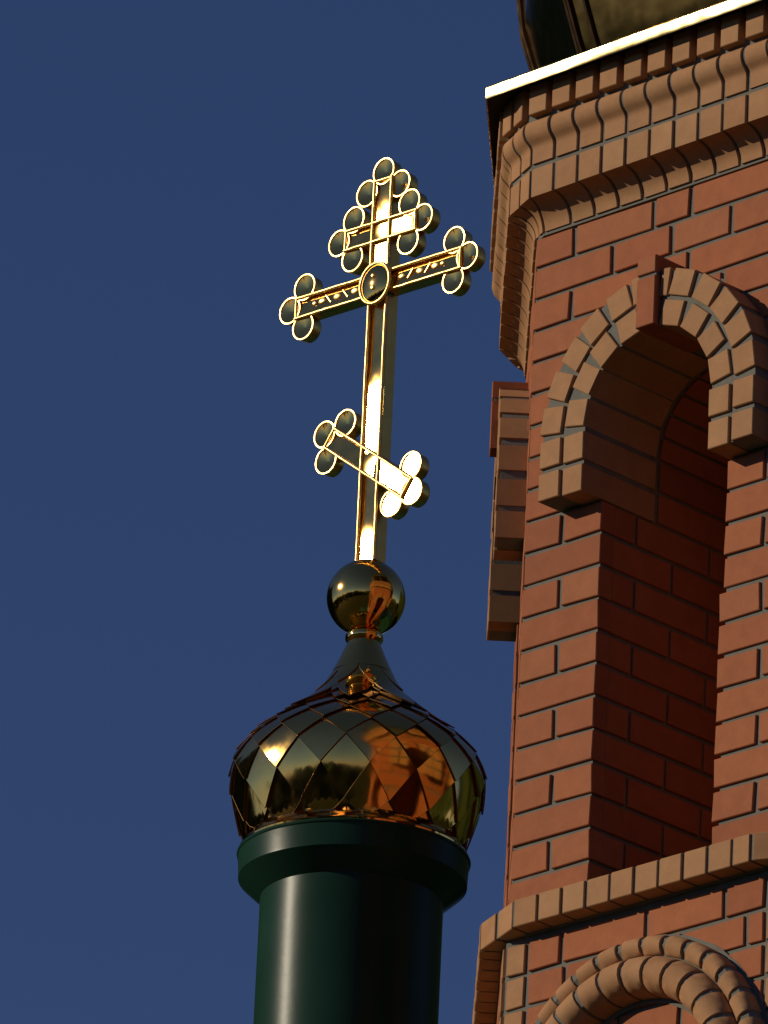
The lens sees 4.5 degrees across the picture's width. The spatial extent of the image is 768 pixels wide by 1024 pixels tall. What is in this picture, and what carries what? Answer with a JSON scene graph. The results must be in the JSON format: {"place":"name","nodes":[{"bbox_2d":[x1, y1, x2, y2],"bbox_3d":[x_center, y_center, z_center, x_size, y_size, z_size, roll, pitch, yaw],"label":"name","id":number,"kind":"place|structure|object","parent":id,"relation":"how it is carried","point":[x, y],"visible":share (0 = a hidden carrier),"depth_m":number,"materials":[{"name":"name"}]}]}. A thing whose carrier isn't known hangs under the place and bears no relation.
{"place":"outdoors","nodes":[
{"label":"outdoors","id":0,"kind":"place"},
{"bbox_2d":[0,0,528,1023],"label":"sky","id":1,"kind":"structure","parent":0,"point":[173,542],"materials":[{"name":"blue"}]},
{"bbox_2d":[472,0,767,1023],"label":"bell tower","id":2,"kind":"structure","parent":0,"point":[628,452],"depth_m":23.07,"materials":[{"name":"red brick"}]},
{"bbox_3d":[3.110,8.478,27.599,9.350,8.550,17.050,3,-22,0],"label":"church building","id":3,"kind":"object","parent":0,"visible":0},
{"bbox_2d":[228,559,487,1023],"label":"cupola","id":4,"kind":"object","parent":3,"relation":"on","point":[357,786],"visible":1,"depth_m":24.72,"materials":[{"name":"gold paint"}]},
{"bbox_2d":[279,157,485,562],"bbox_3d":[-0.021,-0.404,25.448,0.704,1.157,0.072,-16,-29,39],"label":"orthodox cross","id":5,"kind":"object","parent":4,"relation":"on","point":[404,218],"visible":1,"depth_m":25.46,"materials":[{"name":"gold metal"}]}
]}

